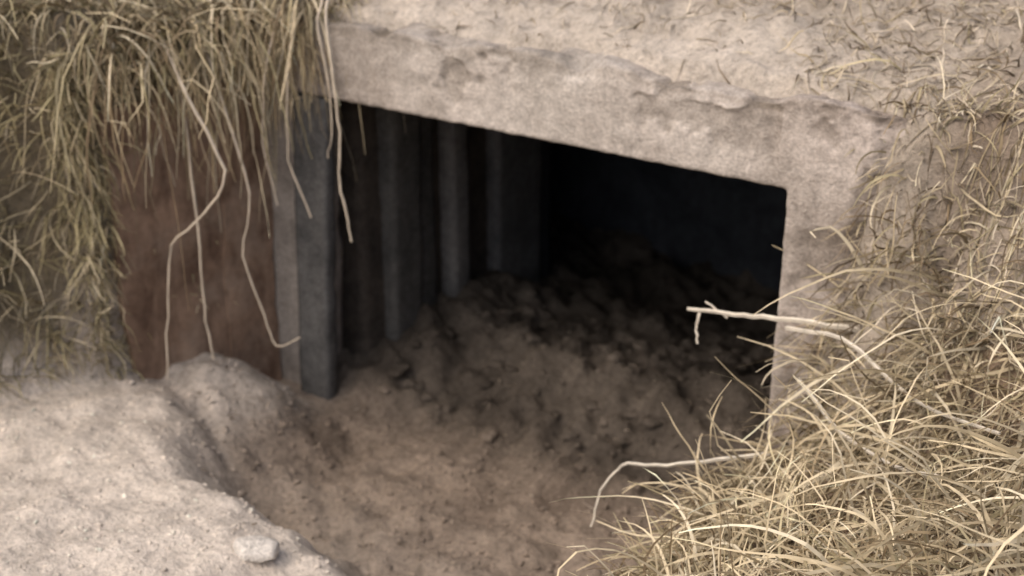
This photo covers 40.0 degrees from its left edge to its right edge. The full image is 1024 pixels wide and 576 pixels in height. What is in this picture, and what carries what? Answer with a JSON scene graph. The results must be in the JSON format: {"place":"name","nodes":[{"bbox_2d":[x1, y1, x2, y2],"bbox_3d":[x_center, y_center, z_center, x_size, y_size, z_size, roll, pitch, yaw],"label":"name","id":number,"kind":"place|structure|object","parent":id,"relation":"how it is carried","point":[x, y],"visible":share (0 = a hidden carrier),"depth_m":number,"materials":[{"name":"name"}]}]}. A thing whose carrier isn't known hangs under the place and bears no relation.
{"place":"outdoors","nodes":[
{"label":"outdoors","id":0,"kind":"place"},
{"bbox_2d":[0,0,1023,575],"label":"ground","id":1,"kind":"structure","parent":0,"point":[766,68],"depth_m":3.53,"materials":[{"name":"soil"}]},
{"bbox_2d":[0,0,263,406],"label":"dry grass","id":2,"kind":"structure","parent":1,"relation":"on","point":[56,61],"depth_m":3.70,"materials":[{"name":"beige plant"}]},
{"bbox_2d":[94,77,281,380],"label":"wooden retaining wall","id":3,"kind":"structure","parent":1,"relation":"on","point":[239,330],"depth_m":3.97,"materials":[{"name":"brown wood"}]},
{"bbox_2d":[0,0,405,379],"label":"hanging dry grass","id":4,"kind":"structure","parent":1,"relation":"on","point":[250,34],"depth_m":3.68,"materials":[{"name":"beige plant"}]},
{"bbox_2d":[233,535,279,562],"bbox_3d":[-0.580,0.590,3.187,0.105,0.045,0.087,1,25,3],"label":"stone","id":5,"kind":"object","parent":1,"relation":"on","point":[255,548],"visible":1,"depth_m":3.16,"materials":[{"name":"beige stone"}]},
{"bbox_2d":[259,85,342,384],"bbox_3d":[-0.645,-0.105,4.260,0.248,1.108,0.195,15,29,28],"label":"pilaster","id":6,"kind":"object","parent":1,"relation":"on","point":[285,268],"visible":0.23,"depth_m":4.17,"materials":[{"name":"grey wood"}]},
{"bbox_2d":[292,92,337,400],"bbox_3d":[-0.571,-0.038,4.117,0.169,1.103,0.052,15,29,28],"label":"post","id":7,"kind":"object","parent":1,"relation":"on","point":[316,259],"visible":0.87,"depth_m":4.05,"materials":[{"name":"grey wood"}]},
{"bbox_2d":[0,278,773,575],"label":"soil clods","id":8,"kind":"object","parent":1,"relation":"on","point":[674,370],"visible":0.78,"depth_m":4.08,"materials":[{"name":"brown soil"}]},
{"bbox_2d":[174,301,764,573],"bbox_3d":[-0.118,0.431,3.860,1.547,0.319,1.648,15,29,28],"label":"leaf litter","id":9,"kind":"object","parent":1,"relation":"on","point":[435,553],"visible":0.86,"depth_m":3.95,"materials":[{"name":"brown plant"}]},
{"bbox_2d":[241,7,907,456],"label":"lintel and jamb","id":10,"kind":"structure","parent":1,"relation":"on","point":[797,147],"depth_m":3.34,"materials":[{"name":"concrete"}]},
{"bbox_2d":[295,0,1023,483],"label":"hillside dry grass","id":11,"kind":"structure","parent":1,"relation":"on","point":[943,82],"depth_m":3.10,"materials":[{"name":"beige plant"}]},
{"bbox_2d":[549,66,1023,575],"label":"straw grass clump","id":12,"kind":"object","parent":1,"relation":"on","point":[826,556],"visible":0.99,"depth_m":2.82,"materials":[{"name":"beige plant"}]},
{"bbox_2d":[279,211,778,535],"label":"dirt floor","id":13,"kind":"structure","parent":0,"point":[633,276],"depth_m":4.32,"materials":[{"name":"soil"}]},
{"bbox_2d":[338,100,487,430],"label":"wall","id":14,"kind":"structure","parent":13,"relation":"on","point":[363,318],"depth_m":4.32,"materials":[{"name":"wood"}]},
{"bbox_2d":[376,107,422,443],"bbox_3d":[-0.371,-0.087,4.432,0.145,1.329,0.159,15,29,28],"label":"post","id":15,"kind":"object","parent":14,"relation":"attached to","point":[400,163],"visible":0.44,"depth_m":4.31,"materials":[{"name":"wood"}]},
{"bbox_2d":[421,116,436,305],"bbox_3d":[-0.302,-0.139,4.543,0.088,1.327,0.088,15,29,28],"label":"board","id":16,"kind":"object","parent":14,"relation":"attached to","point":[429,248],"visible":0.2,"depth_m":4.47,"materials":[{"name":"wood"}]},
{"bbox_2d":[438,119,469,296],"bbox_3d":[-0.210,-0.190,4.652,0.120,1.328,0.099,15,29,28],"label":"post","id":17,"kind":"object","parent":14,"relation":"attached to","point":[454,194],"visible":0.33,"depth_m":4.57,"materials":[{"name":"grey wood"}]},
{"bbox_2d":[486,129,541,282],"bbox_3d":[-0.013,-0.328,4.949,0.113,1.329,0.304,15,29,28],"label":"panel","id":18,"kind":"object","parent":14,"relation":"attached to","point":[513,177],"visible":0.23,"depth_m":4.89,"materials":[{"name":"wood"}]},
{"bbox_2d":[552,142,786,291],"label":"back wall","id":19,"kind":"structure","parent":13,"relation":"on","point":[683,218],"depth_m":5.66,"materials":[{"name":"concrete"}]}
]}

